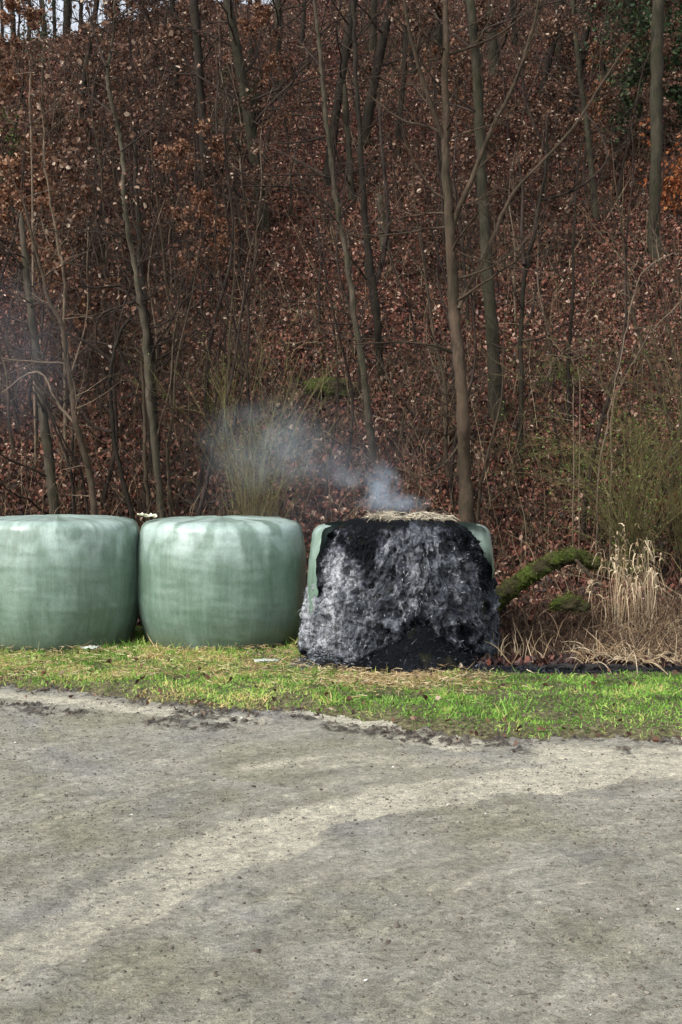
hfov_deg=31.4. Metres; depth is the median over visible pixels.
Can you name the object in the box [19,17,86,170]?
sapling
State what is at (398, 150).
tree
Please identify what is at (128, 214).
sapling
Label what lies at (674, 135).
sapling
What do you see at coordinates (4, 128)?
sapling
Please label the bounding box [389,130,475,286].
sapling
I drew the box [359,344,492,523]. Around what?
sapling
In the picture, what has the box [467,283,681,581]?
shrub
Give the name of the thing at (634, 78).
conifer
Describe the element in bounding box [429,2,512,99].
tree
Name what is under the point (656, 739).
fallen leaf
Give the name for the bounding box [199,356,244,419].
shrub
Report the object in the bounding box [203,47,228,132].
sapling
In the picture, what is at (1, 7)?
tree
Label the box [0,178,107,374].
sapling
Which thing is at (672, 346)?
sapling
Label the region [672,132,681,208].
sapling
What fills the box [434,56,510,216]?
sapling
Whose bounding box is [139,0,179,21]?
tree
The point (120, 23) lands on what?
sapling
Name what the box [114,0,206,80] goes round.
sapling
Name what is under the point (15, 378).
sapling
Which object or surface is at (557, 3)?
tree
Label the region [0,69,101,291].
sapling
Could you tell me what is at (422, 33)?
sapling
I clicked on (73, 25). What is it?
sky
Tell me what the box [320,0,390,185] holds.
tree
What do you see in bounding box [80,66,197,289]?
sapling
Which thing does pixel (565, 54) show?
sapling
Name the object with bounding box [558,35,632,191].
sapling
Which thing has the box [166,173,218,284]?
sapling
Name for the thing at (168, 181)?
sapling
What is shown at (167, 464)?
sapling
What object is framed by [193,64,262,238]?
sapling
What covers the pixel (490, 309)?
tree
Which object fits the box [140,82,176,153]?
sapling
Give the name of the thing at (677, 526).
shrub
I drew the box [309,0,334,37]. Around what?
sapling
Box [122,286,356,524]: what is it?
shrub
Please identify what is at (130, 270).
sapling
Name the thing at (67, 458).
sapling
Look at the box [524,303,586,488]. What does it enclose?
sapling
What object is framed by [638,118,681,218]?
shrub
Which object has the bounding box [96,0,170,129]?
sapling
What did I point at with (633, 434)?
shrub
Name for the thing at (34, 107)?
sapling
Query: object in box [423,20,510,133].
sapling
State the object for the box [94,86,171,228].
sapling
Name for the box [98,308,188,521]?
sapling
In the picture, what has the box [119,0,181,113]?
sapling
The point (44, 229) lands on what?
sapling
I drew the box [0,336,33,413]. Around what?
sapling
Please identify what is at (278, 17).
tree
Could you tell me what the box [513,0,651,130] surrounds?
tree
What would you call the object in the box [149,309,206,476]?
sapling
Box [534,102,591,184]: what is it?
sapling
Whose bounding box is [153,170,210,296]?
sapling
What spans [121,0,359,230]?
tree
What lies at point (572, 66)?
sapling
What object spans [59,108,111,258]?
sapling
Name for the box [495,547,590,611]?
fallen log
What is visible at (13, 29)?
tree
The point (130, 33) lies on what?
sapling
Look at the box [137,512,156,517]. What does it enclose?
plastic scrap
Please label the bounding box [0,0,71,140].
sapling
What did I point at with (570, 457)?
shrub
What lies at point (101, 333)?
sapling
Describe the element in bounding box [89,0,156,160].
sapling
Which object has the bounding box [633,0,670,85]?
sapling
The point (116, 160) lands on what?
sapling
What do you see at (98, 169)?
sapling
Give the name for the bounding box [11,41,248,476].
tree
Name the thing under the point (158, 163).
sapling
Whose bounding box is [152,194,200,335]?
sapling
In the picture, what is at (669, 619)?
dead grass
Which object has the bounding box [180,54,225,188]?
sapling
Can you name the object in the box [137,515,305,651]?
silage bale
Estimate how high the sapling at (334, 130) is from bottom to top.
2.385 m
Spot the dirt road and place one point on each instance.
(489, 873)
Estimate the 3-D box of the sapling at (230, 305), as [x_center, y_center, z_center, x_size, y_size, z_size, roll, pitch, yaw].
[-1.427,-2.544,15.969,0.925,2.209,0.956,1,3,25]
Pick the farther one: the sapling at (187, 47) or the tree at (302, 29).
the tree at (302, 29)
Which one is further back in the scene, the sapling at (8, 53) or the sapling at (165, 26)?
the sapling at (165, 26)
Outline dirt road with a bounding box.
[0,684,681,1023]
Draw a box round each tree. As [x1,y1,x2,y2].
[0,0,4,37]
[0,143,133,514]
[0,161,114,514]
[0,255,187,520]
[2,0,233,517]
[10,0,15,36]
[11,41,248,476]
[16,0,148,154]
[35,0,47,34]
[52,1,56,39]
[62,0,121,33]
[71,0,91,33]
[84,356,215,526]
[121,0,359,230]
[131,0,254,225]
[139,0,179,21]
[143,0,227,107]
[199,0,453,465]
[212,0,282,73]
[242,0,338,100]
[244,0,305,44]
[277,5,416,199]
[288,0,646,522]
[308,0,466,157]
[316,0,456,375]
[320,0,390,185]
[357,0,425,147]
[359,0,585,423]
[368,0,384,51]
[376,193,390,250]
[393,4,465,75]
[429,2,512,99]
[438,0,649,463]
[483,0,533,77]
[504,0,595,120]
[509,0,563,76]
[510,0,544,43]
[511,0,666,220]
[511,117,625,423]
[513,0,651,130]
[546,0,672,136]
[577,1,643,69]
[578,0,674,76]
[647,0,664,259]
[649,1,675,62]
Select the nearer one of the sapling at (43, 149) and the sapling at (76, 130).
the sapling at (43, 149)
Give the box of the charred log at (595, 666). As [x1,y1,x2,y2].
[525,663,668,671]
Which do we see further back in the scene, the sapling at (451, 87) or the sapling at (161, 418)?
the sapling at (451, 87)
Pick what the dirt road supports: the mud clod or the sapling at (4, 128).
the mud clod
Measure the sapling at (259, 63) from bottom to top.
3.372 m
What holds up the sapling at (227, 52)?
on the hillside
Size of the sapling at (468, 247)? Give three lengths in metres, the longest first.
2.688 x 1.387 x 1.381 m
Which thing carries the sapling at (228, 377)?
on the hillside
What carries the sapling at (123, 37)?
on the hillside
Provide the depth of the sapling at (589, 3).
21.23 m
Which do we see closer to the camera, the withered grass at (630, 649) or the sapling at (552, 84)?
the withered grass at (630, 649)
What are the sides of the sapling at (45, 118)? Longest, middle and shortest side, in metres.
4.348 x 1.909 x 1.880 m
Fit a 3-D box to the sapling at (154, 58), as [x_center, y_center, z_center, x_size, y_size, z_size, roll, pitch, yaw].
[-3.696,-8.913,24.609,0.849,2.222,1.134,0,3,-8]
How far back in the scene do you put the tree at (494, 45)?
26.57 m
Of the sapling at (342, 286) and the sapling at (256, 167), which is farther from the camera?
the sapling at (256, 167)
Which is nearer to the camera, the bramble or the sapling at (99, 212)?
the bramble
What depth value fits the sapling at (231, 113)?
22.02 m
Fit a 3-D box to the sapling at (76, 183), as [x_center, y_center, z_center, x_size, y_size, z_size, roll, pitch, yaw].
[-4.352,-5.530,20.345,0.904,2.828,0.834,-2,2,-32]
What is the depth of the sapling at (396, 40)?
26.66 m
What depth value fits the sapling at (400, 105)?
21.85 m
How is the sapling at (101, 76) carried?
on the hillside
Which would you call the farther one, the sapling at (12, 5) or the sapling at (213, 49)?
the sapling at (213, 49)
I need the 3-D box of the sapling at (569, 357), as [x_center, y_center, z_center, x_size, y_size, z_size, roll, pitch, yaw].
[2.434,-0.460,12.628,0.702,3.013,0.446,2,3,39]
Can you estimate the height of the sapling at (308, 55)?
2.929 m
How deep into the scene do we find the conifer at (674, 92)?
23.22 m
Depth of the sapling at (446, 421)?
13.84 m
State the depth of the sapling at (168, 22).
27.50 m
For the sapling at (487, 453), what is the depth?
13.21 m
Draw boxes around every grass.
[573,631,681,669]
[597,585,681,654]
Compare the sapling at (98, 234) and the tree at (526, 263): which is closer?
the tree at (526, 263)
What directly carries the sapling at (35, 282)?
on the hillside
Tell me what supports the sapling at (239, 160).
on the hillside
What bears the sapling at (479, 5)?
on the hillside
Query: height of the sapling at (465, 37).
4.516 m
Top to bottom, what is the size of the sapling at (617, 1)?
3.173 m
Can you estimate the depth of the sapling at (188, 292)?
18.08 m
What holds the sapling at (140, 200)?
on the hillside
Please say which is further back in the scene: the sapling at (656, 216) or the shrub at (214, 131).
the shrub at (214, 131)
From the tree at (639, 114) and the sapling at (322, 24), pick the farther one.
the sapling at (322, 24)
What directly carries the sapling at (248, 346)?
on the hillside
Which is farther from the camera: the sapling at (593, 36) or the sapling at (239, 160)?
the sapling at (593, 36)
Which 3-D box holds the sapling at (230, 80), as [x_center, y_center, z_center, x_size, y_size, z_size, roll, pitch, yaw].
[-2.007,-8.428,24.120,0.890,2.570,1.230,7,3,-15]
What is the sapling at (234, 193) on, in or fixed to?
on the hillside
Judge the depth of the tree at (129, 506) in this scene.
12.87 m
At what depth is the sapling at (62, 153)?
20.24 m
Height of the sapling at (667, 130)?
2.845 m
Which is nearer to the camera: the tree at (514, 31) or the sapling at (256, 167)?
the sapling at (256, 167)
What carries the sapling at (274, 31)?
on the hillside
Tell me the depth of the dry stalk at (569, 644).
10.00 m
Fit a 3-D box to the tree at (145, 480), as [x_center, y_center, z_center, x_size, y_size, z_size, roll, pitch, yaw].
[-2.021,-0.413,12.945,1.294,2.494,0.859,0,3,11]
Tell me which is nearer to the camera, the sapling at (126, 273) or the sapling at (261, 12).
the sapling at (126, 273)
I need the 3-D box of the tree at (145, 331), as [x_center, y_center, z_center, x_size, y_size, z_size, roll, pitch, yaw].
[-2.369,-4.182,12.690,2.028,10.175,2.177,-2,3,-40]
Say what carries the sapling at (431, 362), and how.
on the hillside
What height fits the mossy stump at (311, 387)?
0.308 m
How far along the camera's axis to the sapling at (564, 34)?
26.60 m
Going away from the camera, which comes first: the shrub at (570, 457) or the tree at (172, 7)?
the shrub at (570, 457)
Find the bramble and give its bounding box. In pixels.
[495,571,681,664]
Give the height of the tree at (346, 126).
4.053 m
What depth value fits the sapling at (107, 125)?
19.64 m
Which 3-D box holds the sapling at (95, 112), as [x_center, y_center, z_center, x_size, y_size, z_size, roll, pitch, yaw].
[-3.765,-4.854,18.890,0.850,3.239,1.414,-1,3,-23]
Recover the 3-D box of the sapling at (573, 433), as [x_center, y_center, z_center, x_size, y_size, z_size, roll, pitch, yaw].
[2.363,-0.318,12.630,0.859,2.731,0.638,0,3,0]
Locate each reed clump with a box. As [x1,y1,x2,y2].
[578,569,643,634]
[591,523,642,628]
[622,573,665,629]
[624,529,674,622]
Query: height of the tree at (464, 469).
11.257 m
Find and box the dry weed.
[499,590,630,650]
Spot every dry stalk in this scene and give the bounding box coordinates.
[488,618,552,664]
[539,630,622,651]
[559,624,681,674]
[611,609,681,652]
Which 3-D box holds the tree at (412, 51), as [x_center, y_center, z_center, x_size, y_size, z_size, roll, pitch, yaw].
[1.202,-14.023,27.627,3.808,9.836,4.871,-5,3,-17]
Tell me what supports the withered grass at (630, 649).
on the hillside
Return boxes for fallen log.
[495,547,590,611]
[580,548,647,575]
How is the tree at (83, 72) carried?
on the hillside
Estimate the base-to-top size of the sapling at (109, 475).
4.040 m
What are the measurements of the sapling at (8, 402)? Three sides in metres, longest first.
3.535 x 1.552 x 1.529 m
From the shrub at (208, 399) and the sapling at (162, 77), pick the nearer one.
the shrub at (208, 399)
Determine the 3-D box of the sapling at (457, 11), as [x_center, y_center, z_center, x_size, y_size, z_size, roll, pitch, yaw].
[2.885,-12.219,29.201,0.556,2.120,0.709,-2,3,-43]
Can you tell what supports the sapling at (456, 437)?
on the hillside
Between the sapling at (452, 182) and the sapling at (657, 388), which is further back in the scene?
the sapling at (452, 182)
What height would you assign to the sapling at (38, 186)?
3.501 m
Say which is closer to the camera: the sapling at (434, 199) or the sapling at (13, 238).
the sapling at (13, 238)
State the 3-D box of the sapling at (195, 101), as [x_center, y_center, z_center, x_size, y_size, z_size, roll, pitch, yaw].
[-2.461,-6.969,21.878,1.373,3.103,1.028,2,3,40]
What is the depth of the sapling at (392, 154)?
20.24 m
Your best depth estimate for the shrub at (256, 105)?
24.38 m
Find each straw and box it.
[0,639,370,682]
[208,662,576,699]
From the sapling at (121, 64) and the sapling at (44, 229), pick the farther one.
the sapling at (121, 64)
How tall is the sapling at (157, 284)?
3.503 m
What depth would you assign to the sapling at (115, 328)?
15.06 m
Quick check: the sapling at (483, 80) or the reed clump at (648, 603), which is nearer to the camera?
the reed clump at (648, 603)
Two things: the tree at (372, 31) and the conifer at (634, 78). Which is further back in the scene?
the tree at (372, 31)
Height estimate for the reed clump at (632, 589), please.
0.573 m
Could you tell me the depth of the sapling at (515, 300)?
17.37 m
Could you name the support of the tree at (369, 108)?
on the hillside
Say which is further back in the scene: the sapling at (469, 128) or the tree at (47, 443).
the sapling at (469, 128)
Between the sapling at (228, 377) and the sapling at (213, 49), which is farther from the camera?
the sapling at (213, 49)
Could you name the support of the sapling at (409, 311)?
on the hillside
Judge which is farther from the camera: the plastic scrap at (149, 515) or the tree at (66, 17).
the tree at (66, 17)
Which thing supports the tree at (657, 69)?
on the hillside
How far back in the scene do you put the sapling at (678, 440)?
13.48 m
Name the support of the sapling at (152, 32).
on the hillside
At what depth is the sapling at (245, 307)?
15.62 m
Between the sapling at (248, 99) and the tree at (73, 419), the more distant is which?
the sapling at (248, 99)
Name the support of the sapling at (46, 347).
on the hillside
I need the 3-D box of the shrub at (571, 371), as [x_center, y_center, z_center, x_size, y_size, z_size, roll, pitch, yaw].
[2.963,-1.897,15.840,1.510,0.797,1.541,2,3,37]
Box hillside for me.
[0,0,681,672]
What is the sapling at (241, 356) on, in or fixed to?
on the hillside
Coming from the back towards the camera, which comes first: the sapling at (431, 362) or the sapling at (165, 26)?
the sapling at (165, 26)
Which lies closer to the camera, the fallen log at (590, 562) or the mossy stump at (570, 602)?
the mossy stump at (570, 602)
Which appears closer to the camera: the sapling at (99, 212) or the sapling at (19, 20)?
the sapling at (99, 212)
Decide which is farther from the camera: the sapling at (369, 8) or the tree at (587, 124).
the sapling at (369, 8)
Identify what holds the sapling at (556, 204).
on the hillside
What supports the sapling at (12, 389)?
on the hillside
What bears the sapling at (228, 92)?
on the hillside
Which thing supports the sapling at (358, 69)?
on the hillside
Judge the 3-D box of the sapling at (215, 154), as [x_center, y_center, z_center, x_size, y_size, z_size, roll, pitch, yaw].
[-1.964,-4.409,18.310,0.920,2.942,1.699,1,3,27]
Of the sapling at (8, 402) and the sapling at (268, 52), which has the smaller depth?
the sapling at (8, 402)
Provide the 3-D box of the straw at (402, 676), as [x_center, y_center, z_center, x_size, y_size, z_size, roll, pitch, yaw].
[0.371,1.174,8.495,2.583,0.268,1.386,0,3,0]
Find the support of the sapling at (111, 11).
on the hillside
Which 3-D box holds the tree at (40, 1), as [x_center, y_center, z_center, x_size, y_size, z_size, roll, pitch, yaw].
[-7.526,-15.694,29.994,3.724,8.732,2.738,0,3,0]
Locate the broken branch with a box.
[575,559,599,586]
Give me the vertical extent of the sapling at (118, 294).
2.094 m
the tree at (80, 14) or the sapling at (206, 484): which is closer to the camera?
the sapling at (206, 484)
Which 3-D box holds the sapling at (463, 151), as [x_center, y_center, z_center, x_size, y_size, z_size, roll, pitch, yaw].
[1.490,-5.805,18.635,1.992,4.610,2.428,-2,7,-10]
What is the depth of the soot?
8.95 m
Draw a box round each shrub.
[0,90,39,187]
[5,0,71,75]
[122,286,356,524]
[184,99,246,192]
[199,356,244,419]
[214,65,264,120]
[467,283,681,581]
[477,319,681,558]
[506,335,623,392]
[525,429,622,481]
[598,405,681,468]
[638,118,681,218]
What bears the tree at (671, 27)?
on the hillside
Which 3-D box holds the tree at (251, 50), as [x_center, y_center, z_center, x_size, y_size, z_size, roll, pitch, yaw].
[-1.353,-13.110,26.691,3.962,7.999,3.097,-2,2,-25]
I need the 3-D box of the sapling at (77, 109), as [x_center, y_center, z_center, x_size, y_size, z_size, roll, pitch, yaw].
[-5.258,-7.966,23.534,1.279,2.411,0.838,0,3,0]
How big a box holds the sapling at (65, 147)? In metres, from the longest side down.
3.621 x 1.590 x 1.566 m
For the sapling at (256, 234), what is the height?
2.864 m
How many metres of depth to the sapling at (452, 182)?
19.52 m
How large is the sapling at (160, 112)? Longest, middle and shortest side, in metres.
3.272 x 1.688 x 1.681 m
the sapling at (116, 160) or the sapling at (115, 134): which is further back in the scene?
the sapling at (116, 160)
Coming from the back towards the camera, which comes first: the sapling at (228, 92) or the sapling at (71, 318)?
the sapling at (228, 92)
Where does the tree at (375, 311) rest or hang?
on the hillside
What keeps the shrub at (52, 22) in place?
on the hillside
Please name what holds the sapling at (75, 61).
on the hillside
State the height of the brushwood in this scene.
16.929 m
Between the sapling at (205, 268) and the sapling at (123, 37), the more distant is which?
the sapling at (123, 37)
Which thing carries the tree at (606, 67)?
on the hillside
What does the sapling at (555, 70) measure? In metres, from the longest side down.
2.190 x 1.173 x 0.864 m
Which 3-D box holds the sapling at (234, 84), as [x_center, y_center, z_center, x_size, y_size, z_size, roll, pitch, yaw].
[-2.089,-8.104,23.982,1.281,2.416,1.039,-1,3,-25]
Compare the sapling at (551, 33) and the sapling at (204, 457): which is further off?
the sapling at (551, 33)
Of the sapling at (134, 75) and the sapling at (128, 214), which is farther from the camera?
the sapling at (134, 75)
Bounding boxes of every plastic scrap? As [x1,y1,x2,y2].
[81,645,100,648]
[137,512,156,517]
[254,658,278,661]
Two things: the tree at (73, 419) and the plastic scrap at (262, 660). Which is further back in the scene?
the tree at (73, 419)
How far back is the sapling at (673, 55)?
24.11 m
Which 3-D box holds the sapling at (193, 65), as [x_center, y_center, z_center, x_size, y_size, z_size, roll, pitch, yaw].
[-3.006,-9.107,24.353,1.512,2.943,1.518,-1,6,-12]
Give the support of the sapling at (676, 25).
on the hillside
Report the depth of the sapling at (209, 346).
14.89 m
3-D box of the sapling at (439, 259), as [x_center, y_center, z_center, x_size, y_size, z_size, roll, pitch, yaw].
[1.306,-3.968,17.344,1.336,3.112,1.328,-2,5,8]
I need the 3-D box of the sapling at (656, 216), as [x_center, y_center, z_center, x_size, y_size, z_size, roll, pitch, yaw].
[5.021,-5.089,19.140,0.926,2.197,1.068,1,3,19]
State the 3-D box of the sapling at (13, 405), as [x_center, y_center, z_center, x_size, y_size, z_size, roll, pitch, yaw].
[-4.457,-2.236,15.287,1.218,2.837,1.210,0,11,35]
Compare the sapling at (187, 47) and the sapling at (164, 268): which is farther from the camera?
the sapling at (187, 47)
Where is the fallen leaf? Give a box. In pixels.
[0,634,681,745]
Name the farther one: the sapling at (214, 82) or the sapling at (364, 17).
the sapling at (364, 17)
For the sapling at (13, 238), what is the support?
on the hillside
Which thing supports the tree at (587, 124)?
on the hillside
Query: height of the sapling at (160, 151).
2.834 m
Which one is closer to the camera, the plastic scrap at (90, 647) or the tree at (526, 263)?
the plastic scrap at (90, 647)
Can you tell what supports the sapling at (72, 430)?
on the hillside
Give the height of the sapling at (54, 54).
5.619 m
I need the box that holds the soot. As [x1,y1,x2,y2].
[440,662,681,674]
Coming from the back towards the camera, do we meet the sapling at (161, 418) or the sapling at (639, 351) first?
the sapling at (161, 418)
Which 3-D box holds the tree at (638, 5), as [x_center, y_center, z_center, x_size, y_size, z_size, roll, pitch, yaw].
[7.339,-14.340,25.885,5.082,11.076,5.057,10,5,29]
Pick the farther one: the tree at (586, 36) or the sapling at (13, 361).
the tree at (586, 36)
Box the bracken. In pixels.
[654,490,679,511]
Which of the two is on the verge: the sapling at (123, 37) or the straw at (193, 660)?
the straw at (193, 660)
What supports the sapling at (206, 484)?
on the hillside
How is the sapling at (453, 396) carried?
on the hillside
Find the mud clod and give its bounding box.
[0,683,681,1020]
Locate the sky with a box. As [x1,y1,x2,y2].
[0,0,274,41]
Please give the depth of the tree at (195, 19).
20.43 m
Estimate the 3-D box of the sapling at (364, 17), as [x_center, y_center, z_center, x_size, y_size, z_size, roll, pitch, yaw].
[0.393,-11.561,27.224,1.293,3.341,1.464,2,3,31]
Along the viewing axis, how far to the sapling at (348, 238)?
18.78 m
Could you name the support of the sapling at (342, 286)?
on the hillside
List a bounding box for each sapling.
[0,0,45,110]
[0,0,48,118]
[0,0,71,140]
[0,3,120,239]
[0,22,94,468]
[0,26,48,178]
[0,41,71,324]
[0,46,22,153]
[0,48,38,222]
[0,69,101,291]
[0,77,82,293]
[0,99,104,464]
[0,140,121,409]
[0,142,92,372]
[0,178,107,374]
[0,218,100,444]
[0,218,139,467]
[0,225,71,457]
[0,243,60,426]
[0,258,31,400]
[0,285,108,514]
[0,291,53,428]
[0,298,49,423]
[0,335,120,514]
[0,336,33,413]
[0,354,41,515]
[1,150,74,340]
[2,221,62,344]
[3,80,57,174]
[14,46,128,233]
[17,0,146,227]
[18,53,100,264]
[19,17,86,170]
[29,18,96,153]
[29,242,104,398]
[31,78,145,290]
[34,114,93,243]
[34,159,68,312]
[35,166,225,503]
[38,0,81,90]
[38,44,99,144]
[41,202,134,384]
[43,158,157,372]
[43,197,136,389]
[48,59,187,307]
[48,108,135,324]
[50,104,162,265]
[54,106,115,268]
[55,0,141,143]
[56,27,158,249]
[56,87,168,326]
[57,233,114,443]
[58,0,132,89]
[58,229,118,409]
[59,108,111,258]
[59,122,91,249]
[68,151,203,381]
[70,43,168,281]
[71,102,124,276]
[71,257,139,416]
[77,1,163,99]
[78,150,209,345]
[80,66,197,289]
[86,223,223,516]
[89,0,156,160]
[89,229,129,366]
[93,43,130,146]
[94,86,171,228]
[95,129,224,367]
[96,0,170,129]
[97,17,149,123]
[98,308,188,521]
[101,0,223,193]
[101,154,153,301]
[104,250,204,405]
[105,35,150,109]
[107,121,149,203]
[107,157,172,290]
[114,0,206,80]
[114,43,312,421]
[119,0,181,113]
[119,200,192,396]
[122,141,182,301]
[123,93,236,417]
[125,4,195,106]
[129,98,224,297]
[130,18,193,184]
[137,12,177,116]
[140,3,188,74]
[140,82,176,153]
[141,186,301,515]
[142,101,206,250]
[147,21,174,130]
[148,1,182,68]
[148,129,238,310]
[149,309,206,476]
[151,0,246,191]
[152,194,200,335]
[153,2,288,255]
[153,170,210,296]
[155,17,222,125]
[155,84,232,301]
[155,261,260,515]
[156,98,262,321]
[156,219,267,509]
[157,151,234,324]
[166,37,220,170]
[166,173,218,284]
[169,8,236,138]
[169,29,287,258]
[171,143,314,453]
[172,139,235,237]
[175,111,257,303]
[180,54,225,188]
[182,182,307,440]
[188,143,244,247]
[190,5,234,97]
[192,2,241,155]
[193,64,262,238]
[196,243,270,384]
[197,70,259,195]
[202,94,286,262]
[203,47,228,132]
[204,65,265,243]
[208,46,246,190]
[211,215,284,390]
[212,48,264,144]
[216,17,244,91]
[220,31,264,128]
[220,59,256,138]
[221,0,280,94]
[223,0,293,133]
[233,0,321,163]
[238,87,300,264]
[243,107,288,228]
[246,0,299,153]
[246,7,297,104]
[257,0,315,54]
[262,45,329,214]
[273,112,430,388]
[281,132,355,324]
[281,189,431,487]
[282,3,333,86]
[291,306,366,496]
[302,67,364,207]
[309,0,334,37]
[311,135,384,298]
[321,81,363,178]
[324,17,372,119]
[340,1,381,64]
[355,192,434,355]
[356,0,383,26]
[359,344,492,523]
[370,9,416,77]
[373,86,416,222]
[374,0,506,259]
[377,0,464,66]
[378,142,517,476]
[380,26,430,172]
[380,206,545,505]
[385,116,466,283]
[387,0,507,201]
[388,192,508,416]
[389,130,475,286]
[397,46,530,325]
[408,89,457,246]
[411,294,556,523]
[415,285,452,448]
[422,44,475,147]
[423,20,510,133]
[427,45,524,209]
[428,148,471,250]
[430,91,499,229]
[431,148,514,318]
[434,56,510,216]
[449,0,464,37]
[449,61,502,202]
[453,0,513,96]
[453,4,590,223]
[461,0,507,43]
[463,0,550,157]
[487,0,564,140]
[493,155,550,324]
[495,131,620,319]
[504,205,562,375]
[509,102,557,227]
[509,113,681,540]
[514,104,580,257]
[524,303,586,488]
[533,352,607,574]
[534,0,638,193]
[534,62,583,163]
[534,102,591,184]
[536,52,587,137]
[543,325,608,575]
[547,1,580,68]
[548,8,579,98]
[552,0,617,130]
[554,42,601,140]
[556,131,681,490]
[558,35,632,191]
[580,0,681,203]
[583,1,639,81]
[586,300,681,579]
[597,0,674,97]
[601,227,681,528]
[613,193,681,406]
[623,19,681,143]
[630,112,681,251]
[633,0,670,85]
[643,0,681,127]
[663,23,681,111]
[665,68,681,147]
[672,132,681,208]
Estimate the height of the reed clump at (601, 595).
0.596 m
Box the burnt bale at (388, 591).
[285,506,501,676]
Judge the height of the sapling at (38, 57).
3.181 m
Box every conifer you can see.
[570,0,681,153]
[618,0,681,148]
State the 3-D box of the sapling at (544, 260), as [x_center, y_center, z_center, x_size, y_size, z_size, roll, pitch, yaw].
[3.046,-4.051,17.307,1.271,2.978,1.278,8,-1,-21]
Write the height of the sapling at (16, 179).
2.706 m
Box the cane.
[580,218,680,575]
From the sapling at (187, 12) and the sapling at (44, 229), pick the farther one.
the sapling at (187, 12)
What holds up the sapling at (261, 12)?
on the hillside
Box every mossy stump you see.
[303,376,361,395]
[548,590,590,615]
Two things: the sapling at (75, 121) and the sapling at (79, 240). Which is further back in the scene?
the sapling at (75, 121)
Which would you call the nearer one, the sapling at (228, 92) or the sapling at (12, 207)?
the sapling at (12, 207)
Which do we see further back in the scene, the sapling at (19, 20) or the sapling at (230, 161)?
the sapling at (19, 20)
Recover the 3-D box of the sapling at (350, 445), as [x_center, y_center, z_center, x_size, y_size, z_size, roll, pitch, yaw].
[0.209,-1.817,13.659,1.750,3.406,1.757,7,11,19]
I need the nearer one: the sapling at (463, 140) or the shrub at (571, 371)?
the shrub at (571, 371)
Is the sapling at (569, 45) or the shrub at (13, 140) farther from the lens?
the sapling at (569, 45)
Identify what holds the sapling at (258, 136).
on the hillside
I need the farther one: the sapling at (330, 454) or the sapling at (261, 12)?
the sapling at (261, 12)
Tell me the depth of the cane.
12.53 m
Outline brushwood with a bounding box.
[0,0,681,589]
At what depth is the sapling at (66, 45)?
25.94 m
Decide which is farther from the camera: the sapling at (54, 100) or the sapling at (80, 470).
the sapling at (54, 100)
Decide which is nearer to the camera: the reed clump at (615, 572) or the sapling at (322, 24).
the reed clump at (615, 572)
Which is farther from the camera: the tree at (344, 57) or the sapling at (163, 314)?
the tree at (344, 57)
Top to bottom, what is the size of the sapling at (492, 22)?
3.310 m
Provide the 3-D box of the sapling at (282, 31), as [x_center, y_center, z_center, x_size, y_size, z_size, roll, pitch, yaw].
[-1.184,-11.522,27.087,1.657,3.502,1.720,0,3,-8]
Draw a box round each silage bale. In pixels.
[0,514,139,651]
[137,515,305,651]
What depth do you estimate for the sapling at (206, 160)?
19.89 m
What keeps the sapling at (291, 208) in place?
on the hillside
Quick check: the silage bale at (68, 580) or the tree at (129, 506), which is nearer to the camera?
the silage bale at (68, 580)
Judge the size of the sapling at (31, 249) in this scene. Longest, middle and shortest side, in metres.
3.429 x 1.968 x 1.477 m
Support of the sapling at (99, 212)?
on the hillside
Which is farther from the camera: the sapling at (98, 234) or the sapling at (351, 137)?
the sapling at (351, 137)
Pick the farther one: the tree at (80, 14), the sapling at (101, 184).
the tree at (80, 14)
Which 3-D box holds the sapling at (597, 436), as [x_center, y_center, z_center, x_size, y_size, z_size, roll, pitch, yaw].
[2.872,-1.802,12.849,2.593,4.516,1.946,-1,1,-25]
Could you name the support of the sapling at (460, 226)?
on the hillside
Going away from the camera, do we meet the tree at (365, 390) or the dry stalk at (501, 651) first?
the dry stalk at (501, 651)
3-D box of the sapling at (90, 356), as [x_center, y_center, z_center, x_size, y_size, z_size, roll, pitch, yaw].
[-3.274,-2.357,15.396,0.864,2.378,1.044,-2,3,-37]
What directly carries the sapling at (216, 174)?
on the hillside
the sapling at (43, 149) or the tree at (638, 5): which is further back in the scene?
the tree at (638, 5)
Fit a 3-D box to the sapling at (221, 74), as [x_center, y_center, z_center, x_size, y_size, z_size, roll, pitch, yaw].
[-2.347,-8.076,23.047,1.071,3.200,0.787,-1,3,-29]
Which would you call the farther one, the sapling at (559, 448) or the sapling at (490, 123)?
the sapling at (490, 123)
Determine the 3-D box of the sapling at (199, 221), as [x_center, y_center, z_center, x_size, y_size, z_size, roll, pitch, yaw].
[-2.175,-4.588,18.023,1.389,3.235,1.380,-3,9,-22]
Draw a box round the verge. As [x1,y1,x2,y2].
[0,627,681,740]
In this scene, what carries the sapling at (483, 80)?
on the hillside

